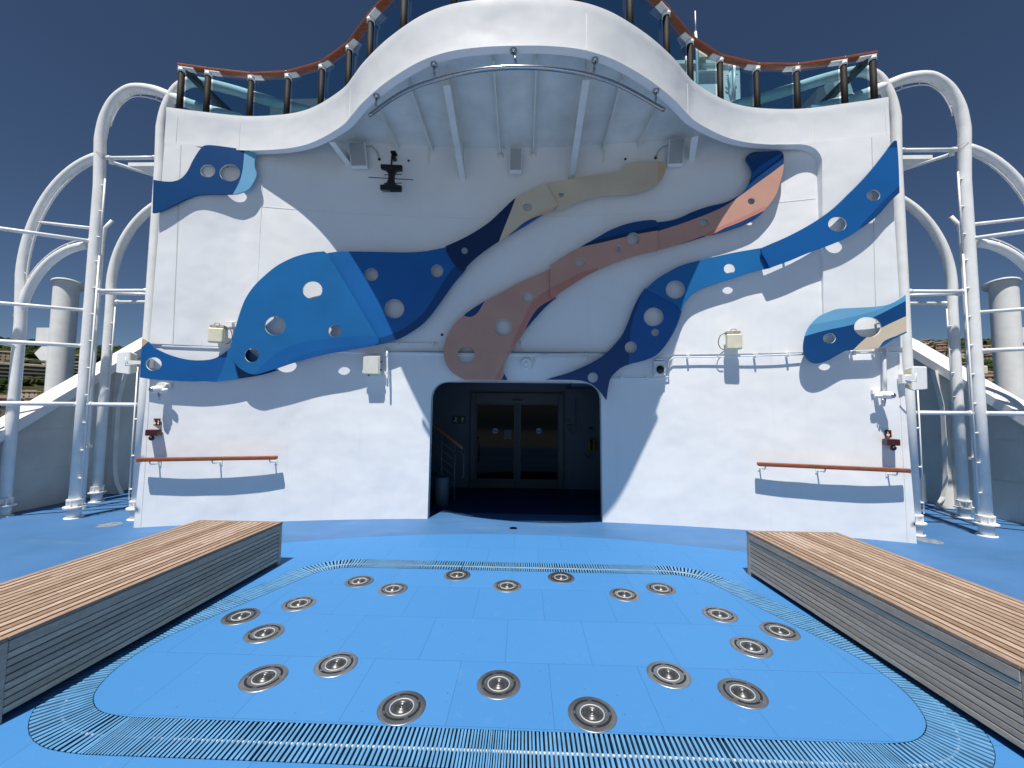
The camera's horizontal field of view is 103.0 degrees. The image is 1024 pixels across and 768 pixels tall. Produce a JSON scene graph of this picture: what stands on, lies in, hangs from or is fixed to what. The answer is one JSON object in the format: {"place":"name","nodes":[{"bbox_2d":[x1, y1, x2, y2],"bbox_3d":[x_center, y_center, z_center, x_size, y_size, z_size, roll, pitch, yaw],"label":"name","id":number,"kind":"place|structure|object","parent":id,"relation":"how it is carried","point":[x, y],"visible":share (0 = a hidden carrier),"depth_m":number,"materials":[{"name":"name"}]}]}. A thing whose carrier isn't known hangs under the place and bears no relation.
{"place":"outdoors","nodes":[
{"label":"outdoors","id":0,"kind":"place"},
{"bbox_2d":[0,357,96,416],"bbox_3d":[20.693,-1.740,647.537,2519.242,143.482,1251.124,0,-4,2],"label":"hills","id":1,"kind":"structure","parent":0,"point":[38,387],"depth_m":327.98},
{"bbox_2d":[21,390,43,400],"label":"hillside house","id":2,"kind":"structure","parent":1,"relation":"on","point":[27,393],"depth_m":286.84,"materials":[{"name":"concrete"}]},
{"bbox_2d":[0,364,77,377],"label":"hillside house","id":3,"kind":"structure","parent":1,"relation":"on","point":[31,370],"depth_m":338.32,"materials":[{"name":"paint"}]},
{"bbox_2d":[0,336,1023,390],"bbox_3d":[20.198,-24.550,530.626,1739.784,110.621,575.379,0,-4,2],"label":"woodland","id":4,"kind":"object","parent":1,"relation":"on","point":[30,350],"visible":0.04,"depth_m":413.60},
{"bbox_2d":[35,277,84,392],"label":"vent column","id":5,"kind":"structure","parent":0,"point":[60,361],"depth_m":9.61,"materials":[{"name":"metal"}]},
{"bbox_2d":[430,422,464,500],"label":"staircase","id":6,"kind":"structure","parent":0,"point":[435,471],"depth_m":7.59,"materials":[{"name":"metal"}]},
{"bbox_2d":[94,567,925,742],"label":"tile floor","id":7,"kind":"structure","parent":0,"point":[438,641],"depth_m":2.73,"materials":[{"name":"tile"}]},
{"bbox_2d":[221,608,260,624],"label":"floor water jet","id":8,"kind":"object","parent":7,"relation":"on","point":[242,615],"visible":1,"depth_m":3.29,"materials":[{"name":"metal"}]},
{"bbox_2d":[238,664,288,691],"bbox_3d":[-1.557,1.838,2.559,0.271,0.013,0.271,1,-4,-2],"label":"floor water jet","id":9,"kind":"object","parent":7,"relation":"on","point":[263,677],"visible":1,"depth_m":2.54,"materials":[{"name":"metal"}]},
{"bbox_2d":[243,623,284,642],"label":"floor water jet","id":10,"kind":"object","parent":7,"relation":"on","point":[262,633],"visible":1,"depth_m":3.05,"materials":[{"name":"metal"}]},
{"bbox_2d":[281,596,316,610],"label":"floor water jet","id":11,"kind":"object","parent":7,"relation":"on","point":[295,604],"visible":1,"depth_m":3.51,"materials":[{"name":"metal"}]},
{"bbox_2d":[313,652,357,677],"bbox_3d":[-1.165,1.851,2.701,0.271,0.013,0.271,-3,-5,44],"label":"floor water jet","id":12,"kind":"object","parent":7,"relation":"on","point":[335,665],"visible":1,"depth_m":2.69,"materials":[{"name":"metal"}]},
{"bbox_2d":[344,575,373,586],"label":"floor water jet","id":13,"kind":"object","parent":7,"relation":"on","point":[357,581],"visible":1,"depth_m":3.98,"materials":[{"name":"metal"}]},
{"bbox_2d":[378,583,407,594],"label":"floor water jet","id":14,"kind":"object","parent":7,"relation":"on","point":[392,588],"visible":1,"depth_m":3.82,"materials":[{"name":"metal"}]},
{"bbox_2d":[377,691,425,725],"bbox_3d":[-0.626,1.832,2.317,0.271,0.013,0.271,2,-4,-28],"label":"floor water jet","id":15,"kind":"object","parent":7,"relation":"on","point":[399,708],"visible":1,"depth_m":2.30,"materials":[{"name":"metal"}]},
{"bbox_2d":[444,570,470,580],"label":"floor water jet","id":16,"kind":"object","parent":7,"relation":"on","point":[455,574],"visible":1,"depth_m":4.16,"materials":[{"name":"metal"}]},
{"bbox_2d":[477,670,520,699],"bbox_3d":[-0.082,1.851,2.521,0.271,0.013,0.271,2,-4,-18],"label":"floor water jet","id":17,"kind":"object","parent":7,"relation":"on","point":[498,683],"visible":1,"depth_m":2.51,"materials":[{"name":"metal"}]},
{"bbox_2d":[493,580,520,591],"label":"floor water jet","id":18,"kind":"object","parent":7,"relation":"on","point":[507,585],"visible":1,"depth_m":3.91,"materials":[{"name":"metal"}]},
{"bbox_2d":[548,572,574,582],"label":"floor water jet","id":19,"kind":"object","parent":7,"relation":"on","point":[561,577],"visible":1,"depth_m":4.13,"materials":[{"name":"metal"}]},
{"bbox_2d":[568,697,616,732],"bbox_3d":[0.449,1.841,2.282,0.271,0.013,0.271,0,-4,3],"label":"floor water jet","id":20,"kind":"object","parent":7,"relation":"on","point":[593,715],"visible":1,"depth_m":2.27,"materials":[{"name":"metal"}]},
{"bbox_2d":[609,588,639,600],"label":"floor water jet","id":21,"kind":"object","parent":7,"relation":"on","point":[626,594],"visible":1,"depth_m":3.76,"materials":[{"name":"metal"}]},
{"bbox_2d":[646,582,675,594],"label":"floor water jet","id":22,"kind":"object","parent":7,"relation":"on","point":[660,588],"visible":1,"depth_m":3.89,"materials":[{"name":"metal"}]},
{"bbox_2d":[646,661,690,688],"bbox_3d":[1.010,1.869,2.631,0.271,0.013,0.271,1,-4,1],"label":"floor water jet","id":23,"kind":"object","parent":7,"relation":"on","point":[670,676],"visible":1,"depth_m":2.62,"materials":[{"name":"metal"}]},
{"bbox_2d":[702,606,737,622],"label":"floor water jet","id":24,"kind":"object","parent":7,"relation":"on","point":[720,614],"visible":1,"depth_m":3.40,"materials":[{"name":"metal"}]},
{"bbox_2d":[717,678,768,708],"bbox_3d":[1.393,1.862,2.465,0.271,0.013,0.271,4,-5,-40],"label":"floor water jet","id":25,"kind":"object","parent":7,"relation":"on","point":[740,691],"visible":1,"depth_m":2.45,"materials":[{"name":"metal"}]},
{"bbox_2d":[730,636,772,657],"bbox_3d":[1.728,1.896,2.948,0.271,0.013,0.271,3,-4,-29],"label":"floor water jet","id":26,"kind":"object","parent":7,"relation":"on","point":[757,649],"visible":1,"depth_m":2.93,"materials":[{"name":"metal"}]},
{"bbox_2d":[759,622,800,640],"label":"floor water jet","id":27,"kind":"object","parent":7,"relation":"on","point":[779,630],"visible":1,"depth_m":3.15,"materials":[{"name":"metal"}]},
{"bbox_2d":[0,490,1023,757],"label":"deck","id":28,"kind":"structure","parent":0,"point":[38,538],"depth_m":5.58,"materials":[{"name":"blue paint"}]},
{"bbox_2d":[0,153,93,517],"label":"quarter pipe arch","id":29,"kind":"structure","parent":28,"relation":"on","point":[25,285],"depth_m":6.39,"materials":[{"name":"white paint"}]},
{"bbox_2d":[0,338,141,512],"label":"bulwark","id":30,"kind":"object","parent":28,"relation":"on","point":[43,458],"visible":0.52,"depth_m":7.13,"materials":[{"name":"paint"}]},
{"bbox_2d":[82,219,113,508],"bbox_3d":[-7.025,-0.395,6.879,0.205,4.917,0.110,0,-4,2],"label":"thin pole","id":31,"kind":"object","parent":28,"relation":"on","point":[109,223],"visible":0.58,"depth_m":6.88,"materials":[{"name":"metal"}]},
{"bbox_2d":[86,203,150,502],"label":"pipe arch","id":32,"kind":"structure","parent":28,"relation":"on","point":[136,222],"depth_m":7.36,"materials":[{"name":"white paint"}]},
{"bbox_2d":[62,76,311,520],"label":"tall pipe arch","id":33,"kind":"structure","parent":28,"relation":"on","point":[117,99],"depth_m":6.37,"materials":[{"name":"white paint"}]},
{"bbox_2d":[0,401,76,405],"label":"cross bar","id":34,"kind":"object","parent":33,"relation":"attached to","point":[18,403],"visible":0.91,"depth_m":6.03,"materials":[{"name":"white paint"}]},
{"bbox_2d":[0,339,80,347],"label":"cross bar","id":35,"kind":"object","parent":33,"relation":"attached to","point":[5,341],"visible":0.9,"depth_m":6.08,"materials":[{"name":"white paint"}]},
{"bbox_2d":[0,301,82,311],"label":"cross bar","id":36,"kind":"object","parent":33,"relation":"attached to","point":[40,306],"visible":0.95,"depth_m":6.11,"materials":[{"name":"white paint"}]},
{"bbox_2d":[0,226,88,242],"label":"cross bar","id":37,"kind":"object","parent":33,"relation":"attached to","point":[14,230],"visible":0.9,"depth_m":6.16,"materials":[{"name":"white paint"}]},
{"bbox_2d":[37,221,88,228],"bbox_3d":[-7.117,-2.527,6.482,1.057,0.181,0.065,0,-4,2],"label":"cross bar","id":38,"kind":"object","parent":33,"relation":"attached to","point":[64,225],"visible":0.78,"depth_m":6.46,"materials":[{"name":"white paint"}]},
{"bbox_2d":[86,402,137,406],"bbox_3d":[-6.087,0.316,6.268,0.870,0.077,0.081,0,-4,2],"label":"cross bar","id":39,"kind":"object","parent":33,"relation":"attached to","point":[91,404],"visible":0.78,"depth_m":6.25,"materials":[{"name":"white paint"}]},
{"bbox_2d":[95,288,145,292],"bbox_3d":[-6.094,-1.461,6.382,0.820,0.072,0.076,0,-4,2],"label":"cross bar","id":40,"kind":"object","parent":33,"relation":"attached to","point":[100,290],"visible":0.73,"depth_m":6.36,"materials":[{"name":"white paint"}]},
{"bbox_2d":[105,155,153,160],"bbox_3d":[-6.072,-3.616,6.519,0.820,0.072,0.076,0,-4,2],"label":"cross bar","id":41,"kind":"object","parent":33,"relation":"attached to","point":[110,158],"visible":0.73,"depth_m":6.50,"materials":[{"name":"white paint"}]},
{"bbox_2d":[128,162,153,174],"bbox_3d":[-5.714,-3.522,7.238,1.050,0.090,1.230,0,-4,2],"label":"platform plate","id":42,"kind":"object","parent":33,"relation":"attached to","point":[147,167],"visible":0.07,"depth_m":6.65,"materials":[{"name":"white paint"}]},
{"bbox_2d":[28,559,995,767],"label":"drain grating","id":43,"kind":"object","parent":28,"relation":"on","point":[68,716],"visible":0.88,"depth_m":2.10,"materials":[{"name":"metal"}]},
{"bbox_2d":[0,534,1023,767],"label":"tile floor","id":44,"kind":"structure","parent":28,"relation":"on","point":[20,747],"depth_m":4.60,"materials":[{"name":"tile"}]},
{"bbox_2d":[0,520,282,723],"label":"teak bench","id":45,"kind":"object","parent":44,"relation":"on","point":[60,623],"visible":1,"depth_m":2.90,"materials":[{"name":"wood"}]},
{"bbox_2d":[746,531,1023,750],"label":"teak bench","id":46,"kind":"object","parent":44,"relation":"on","point":[958,642],"visible":1,"depth_m":2.74,"materials":[{"name":"wood"}]},
{"bbox_2d":[133,0,916,543],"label":"ship superstructure","id":47,"kind":"object","parent":28,"relation":"on","point":[685,442],"visible":0.82,"depth_m":6.14,"materials":[{"name":"white paint"}]},
{"bbox_2d":[116,351,153,373],"bbox_3d":[-5.418,-0.304,5.803,0.517,0.332,0.252,0,-4,16],"label":"wedge floodlight","id":48,"kind":"object","parent":47,"relation":"attached to","point":[127,362],"visible":0.96,"depth_m":5.83,"materials":[{"name":"white paint"}]},
{"bbox_2d":[145,429,161,440],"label":"fire call point","id":49,"kind":"structure","parent":47,"relation":"attached to","point":[151,433],"depth_m":5.72,"materials":[{"name":"red plastic"}]},
{"bbox_2d":[148,384,171,399],"bbox_3d":[-4.977,0.113,5.786,0.194,0.232,0.257,0,-4,2],"label":"wall lamp","id":50,"kind":"object","parent":47,"relation":"attached to","point":[159,390],"visible":1,"depth_m":5.75,"materials":[{"name":"white paint"}]},
{"bbox_2d":[153,145,256,212],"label":"wall art panel","id":51,"kind":"object","parent":47,"relation":"attached to","point":[193,181],"visible":1,"depth_m":6.07,"materials":[{"name":"blue metal"}]},
{"bbox_2d":[136,456,277,465],"bbox_3d":[-4.343,1.114,5.897,1.765,0.141,0.216,1,-4,-12],"label":"wall handrail","id":52,"kind":"object","parent":47,"relation":"attached to","point":[220,459],"depth_m":5.80,"materials":[{"name":"brown wood"}]},
{"bbox_2d":[140,339,277,381],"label":"wall art panel","id":53,"kind":"object","parent":47,"relation":"attached to","point":[223,367],"visible":0.8,"depth_m":5.88,"materials":[{"name":"blue metal"}]},
{"bbox_2d":[207,323,232,343],"bbox_3d":[-4.280,-0.739,5.970,0.226,0.310,0.273,-3,-5,42],"label":"panel antenna","id":54,"kind":"object","parent":47,"relation":"attached to","point":[216,333],"visible":0.98,"depth_m":5.91,"materials":[{"name":"beige plastic"}]},
{"bbox_2d":[270,98,328,114],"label":"roof panel","id":55,"kind":"structure","parent":47,"relation":"on","point":[306,102],"depth_m":9.82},
{"bbox_2d":[231,251,378,373],"bbox_3d":[-3.070,-1.065,6.226,2.077,1.890,0.274,1,-4,-8],"label":"wall art panel","id":56,"kind":"object","parent":47,"relation":"attached to","point":[277,290],"visible":1,"depth_m":6.10,"materials":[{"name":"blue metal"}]},
{"bbox_2d":[348,142,367,168],"bbox_3d":[-2.441,-3.618,6.498,0.292,0.412,0.217,1,-4,-8],"label":"loudspeaker","id":57,"kind":"object","parent":47,"relation":"attached to","point":[358,155],"visible":1,"depth_m":6.41,"materials":[{"name":"white paint"}]},
{"bbox_2d":[362,355,381,375],"bbox_3d":[-2.160,-0.279,6.316,0.293,0.313,0.153,1,-4,-5],"label":"junction box","id":58,"kind":"object","parent":47,"relation":"attached to","point":[371,365],"visible":1,"depth_m":6.24,"materials":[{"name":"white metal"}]},
{"bbox_2d":[368,151,412,191],"bbox_3d":[-1.863,-3.342,6.454,0.677,0.799,0.381,0,-4,2],"label":"black light fixture","id":59,"kind":"object","parent":47,"relation":"attached to","point":[390,184],"visible":1,"depth_m":6.28,"materials":[{"name":"metal"}]},
{"bbox_2d":[327,247,466,344],"bbox_3d":[-1.826,-1.384,6.418,2.208,1.598,0.201,1,-4,-4],"label":"wall art panel","id":60,"kind":"object","parent":47,"relation":"attached to","point":[414,285],"visible":0.96,"depth_m":6.36,"materials":[{"name":"blue metal"}]},
{"bbox_2d":[434,476,448,506],"bbox_3d":[-1.251,1.900,7.237,0.260,0.500,0.260,0,-4,2],"label":"lobby bin","id":61,"kind":"object","parent":47,"relation":"on","point":[441,491],"visible":1,"depth_m":7.13,"materials":[{"name":"metal"}]},
{"bbox_2d":[474,403,515,487],"bbox_3d":[-0.358,1.327,8.839,0.891,1.805,0.040,0,-4,2],"label":"sliding door","id":62,"kind":"structure","parent":47,"relation":"in","point":[495,456],"depth_m":8.83,"materials":[{"name":"glass"}]},
{"bbox_2d":[444,269,555,379],"bbox_3d":[-0.185,-0.940,6.451,1.750,1.766,0.174,1,-4,1],"label":"wall art panel","id":63,"kind":"object","parent":47,"relation":"attached to","point":[474,328],"visible":1,"depth_m":6.38,"materials":[{"name":"pink metal"}]},
{"bbox_2d":[445,185,557,271],"bbox_3d":[-0.161,-2.453,6.519,1.762,1.415,0.232,0,-4,2],"label":"wall art panel","id":64,"kind":"object","parent":47,"relation":"attached to","point":[512,217],"visible":1,"depth_m":6.43,"materials":[{"name":"blue metal"}]},
{"bbox_2d":[509,148,521,173],"bbox_3d":[0.061,-3.587,6.605,0.200,0.380,0.197,0,-4,2],"label":"loudspeaker","id":65,"kind":"object","parent":47,"relation":"attached to","point":[515,160],"visible":1,"depth_m":6.51,"materials":[{"name":"white paint"}]},
{"bbox_2d":[368,47,665,116],"bbox_3d":[0.024,-3.471,4.717,3.668,0.234,0.724,0,-4,2],"label":"curved steel rail","id":66,"kind":"object","parent":47,"relation":"hanging from","point":[516,66],"visible":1,"depth_m":4.50,"materials":[{"name":"silver metal"}]},
{"bbox_2d":[176,0,877,115],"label":"glass balustrade","id":67,"kind":"object","parent":47,"relation":"on","point":[686,36],"visible":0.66,"depth_m":5.98,"materials":[{"name":"glass"}]},
{"bbox_2d":[520,358,534,369],"bbox_3d":[0.248,-0.319,6.453,0.243,0.203,0.050,0,-4,2],"label":"round speaker","id":68,"kind":"object","parent":47,"relation":"attached to","point":[525,363],"visible":1,"depth_m":6.43},
{"bbox_2d":[518,404,558,488],"bbox_3d":[0.587,1.335,8.809,0.885,1.805,0.040,0,-4,2],"label":"sliding door","id":69,"kind":"structure","parent":47,"relation":"in","point":[538,467],"depth_m":8.80,"materials":[{"name":"glass"}]},
{"bbox_2d":[550,220,657,297],"bbox_3d":[1.419,-1.925,6.392,1.643,1.185,0.206,0,-4,6],"label":"wall art panel","id":70,"kind":"object","parent":47,"relation":"attached to","point":[595,254],"visible":1,"depth_m":6.32,"materials":[{"name":"pink metal"}]},
{"bbox_2d":[546,161,665,211],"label":"wall art panel","id":71,"kind":"object","parent":47,"relation":"attached to","point":[634,177],"visible":1,"depth_m":6.41,"materials":[{"name":"beige metal"}]},
{"bbox_2d":[546,288,681,399],"bbox_3d":[1.562,-0.608,6.317,2.066,1.724,0.171,0,-4,7],"label":"wall art panel","id":72,"kind":"object","parent":47,"relation":"attached to","point":[617,356],"visible":1,"depth_m":6.23,"materials":[{"name":"blue metal"}]},
{"bbox_2d":[653,358,665,375],"bbox_3d":[2.242,-0.256,6.191,0.162,0.257,0.149,0,-4,9],"label":"security camera","id":73,"kind":"object","parent":47,"relation":"attached to","point":[659,369],"visible":1,"depth_m":6.16,"materials":[{"name":"white paint"}]},
{"bbox_2d":[667,138,684,167],"bbox_3d":[2.543,-3.575,6.347,0.253,0.409,0.220,0,-4,12],"label":"loudspeaker","id":74,"kind":"object","parent":47,"relation":"attached to","point":[675,156],"visible":1,"depth_m":6.26,"materials":[{"name":"white paint"}]},
{"bbox_2d":[646,248,768,310],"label":"wall art panel","id":75,"kind":"object","parent":47,"relation":"attached to","point":[693,277],"visible":1,"depth_m":6.10,"materials":[{"name":"blue metal"}]},
{"bbox_2d":[676,50,739,101],"bbox_3d":[4.718,-5.793,10.196,1.598,4.353,1.300,0,-4,2],"label":"deck cabin","id":76,"kind":"object","parent":47,"relation":"on","point":[707,70],"visible":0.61,"depth_m":9.82,"materials":[{"name":"glass"}]},
{"bbox_2d":[657,151,783,249],"bbox_3d":[3.080,-2.740,6.206,1.863,1.423,0.181,0,-4,11],"label":"wall art panel","id":77,"kind":"object","parent":47,"relation":"attached to","point":[766,169],"visible":1,"depth_m":6.07,"materials":[{"name":"pink metal"}]},
{"bbox_2d":[718,329,742,349],"bbox_3d":[3.214,-0.651,5.980,0.228,0.310,0.282,4,-5,-40],"label":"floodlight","id":78,"kind":"object","parent":47,"relation":"attached to","point":[733,340],"visible":1,"depth_m":5.91,"materials":[{"name":"beige plastic"}]},
{"bbox_2d":[668,352,802,372],"bbox_3d":[3.273,-0.306,6.045,1.828,0.287,0.104,0,-4,12],"label":"wall conduit","id":79,"kind":"object","parent":47,"relation":"attached to","point":[788,354],"depth_m":6.01,"materials":[{"name":"metal"}]},
{"bbox_2d":[760,141,899,267],"bbox_3d":[4.456,-2.492,5.830,1.687,1.631,0.228,0,-4,16],"label":"wall art panel","id":80,"kind":"object","parent":47,"relation":"attached to","point":[855,209],"visible":1,"depth_m":5.65,"materials":[{"name":"blue metal"}]},
{"bbox_2d":[757,462,910,476],"bbox_3d":[4.361,1.181,5.625,1.767,0.143,0.213,0,-4,16],"label":"wall handrail","id":81,"kind":"object","parent":47,"relation":"attached to","point":[817,467],"depth_m":5.53,"materials":[{"name":"brown wood"}]},
{"bbox_2d":[803,295,906,363],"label":"wall art panel","id":82,"kind":"object","parent":47,"relation":"attached to","point":[838,324],"visible":1,"depth_m":5.59,"materials":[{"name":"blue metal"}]},
{"bbox_2d":[871,390,895,406],"bbox_3d":[4.974,0.187,5.479,0.172,0.232,0.267,1,-4,-12],"label":"wall lamp","id":83,"kind":"object","parent":47,"relation":"attached to","point":[884,395],"visible":1,"depth_m":5.45,"materials":[{"name":"white paint"}]},
{"bbox_2d":[881,349,886,390],"bbox_3d":[5.062,-0.183,5.541,0.055,0.584,0.046,-1,-4,24],"label":"wall conduit","id":84,"kind":"object","parent":47,"relation":"attached to","point":[884,374],"depth_m":5.53,"materials":[{"name":"metal"}]},
{"bbox_2d":[882,439,900,450],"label":"fire call point","id":85,"kind":"structure","parent":47,"relation":"attached to","point":[893,443],"depth_m":5.41,"materials":[{"name":"red plastic"}]},
{"bbox_2d":[898,366,926,390],"bbox_3d":[5.382,-0.076,5.483,0.406,0.332,0.204,3,-4,-28],"label":"wedge floodlight","id":86,"kind":"object","parent":47,"relation":"attached to","point":[913,378],"visible":0.97,"depth_m":5.47,"materials":[{"name":"white paint"}]},
{"bbox_2d":[730,65,999,537],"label":"tall pipe arch","id":87,"kind":"structure","parent":28,"relation":"on","point":[948,90],"depth_m":5.96,"materials":[{"name":"white paint"}]},
{"bbox_2d":[903,147,957,152],"bbox_3d":[6.242,-3.514,6.123,0.820,0.072,0.076,0,-4,2],"label":"cross bar","id":88,"kind":"object","parent":87,"relation":"attached to","point":[952,149],"visible":0.72,"depth_m":6.10,"materials":[{"name":"white paint"}]},
{"bbox_2d":[910,293,962,296],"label":"cross bar","id":89,"kind":"object","parent":87,"relation":"attached to","point":[930,294],"visible":0.32,"depth_m":6.24,"materials":[{"name":"white paint"}]},
{"bbox_2d":[910,289,966,293],"bbox_3d":[6.220,-1.359,5.986,0.820,0.072,0.076,0,-4,2],"label":"cross bar","id":90,"kind":"object","parent":87,"relation":"attached to","point":[960,291],"visible":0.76,"depth_m":5.96,"materials":[{"name":"white paint"}]},
{"bbox_2d":[916,411,974,415],"bbox_3d":[6.176,0.417,5.873,0.870,0.077,0.081,0,-4,2],"label":"cross bar","id":91,"kind":"object","parent":87,"relation":"attached to","point":[968,413],"visible":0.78,"depth_m":5.85,"materials":[{"name":"white paint"}]},
{"bbox_2d":[975,229,1023,239],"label":"cross bar","id":92,"kind":"object","parent":87,"relation":"attached to","point":[1001,234],"visible":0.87,"depth_m":5.83,"materials":[{"name":"white paint"}]},
{"bbox_2d":[975,217,1023,225],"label":"cross bar","id":93,"kind":"object","parent":87,"relation":"attached to","point":[999,221],"visible":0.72,"depth_m":6.00,"materials":[{"name":"white paint"}]},
{"bbox_2d":[980,307,1023,313],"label":"cross bar","id":94,"kind":"object","parent":87,"relation":"attached to","point":[1001,310],"visible":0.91,"depth_m":5.78,"materials":[{"name":"white paint"}]},
{"bbox_2d":[982,347,1023,352],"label":"cross bar","id":95,"kind":"object","parent":87,"relation":"attached to","point":[1007,349],"visible":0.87,"depth_m":5.75,"materials":[{"name":"white paint"}]},
{"bbox_2d":[986,411,1023,415],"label":"cross bar","id":96,"kind":"object","parent":87,"relation":"attached to","point":[1004,413],"visible":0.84,"depth_m":5.70,"materials":[{"name":"white paint"}]},
{"bbox_2d":[905,196,974,518],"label":"pipe arch","id":97,"kind":"structure","parent":28,"relation":"on","point":[963,505],"depth_m":6.88,"materials":[{"name":"white paint"}]},
{"bbox_2d":[903,152,954,170],"bbox_3d":[6.162,-3.455,6.758,0.070,0.107,1.600,3,-5,-38],"label":"cross bar","id":98,"kind":"object","parent":97,"relation":"attached to","point":[949,154],"visible":0.44,"depth_m":6.29,"materials":[{"name":"white paint"}]},
{"bbox_2d":[949,215,976,525],"bbox_3d":[7.163,-0.278,6.423,0.205,4.917,0.110,0,-4,2],"label":"thin pole","id":99,"kind":"object","parent":28,"relation":"on","point":[954,220],"visible":0.45,"depth_m":6.44,"materials":[{"name":"metal"}]},
{"bbox_2d":[912,338,1023,523],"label":"bulwark","id":100,"kind":"object","parent":28,"relation":"on","point":[1006,441],"visible":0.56,"depth_m":7.37,"materials":[{"name":"paint"}]},
{"bbox_2d":[971,144,1023,271],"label":"quarter pipe arch","id":101,"kind":"structure","parent":28,"relation":"on","point":[1009,174],"depth_m":6.01,"materials":[{"name":"white paint"}]},
{"bbox_2d":[0,0,1023,346],"label":"sky","id":102,"kind":"structure","parent":0,"point":[61,61],"materials":[{"name":"blue"}]},
{"bbox_2d":[801,87,825,108],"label":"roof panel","id":103,"kind":"structure","parent":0,"point":[818,95],"depth_m":9.54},
{"bbox_2d":[824,81,852,97],"bbox_3d":[6.568,-5.872,8.188,0.488,0.594,0.314,0,-4,2],"label":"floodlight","id":104,"kind":"object","parent":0,"point":[829,87],"visible":0.14,"depth_m":8.08,"materials":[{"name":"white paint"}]},
{"bbox_2d":[903,155,932,168],"bbox_3d":[5.930,-3.426,6.864,1.050,0.090,1.230,0,-4,2],"label":"platform plate","id":105,"kind":"object","parent":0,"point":[910,160],"visible":0.07,"depth_m":6.26,"materials":[{"name":"white paint"}]},
{"bbox_2d":[981,277,1023,399],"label":"vent column","id":106,"kind":"structure","parent":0,"point":[1007,329],"depth_m":8.90,"materials":[{"name":"metal"}]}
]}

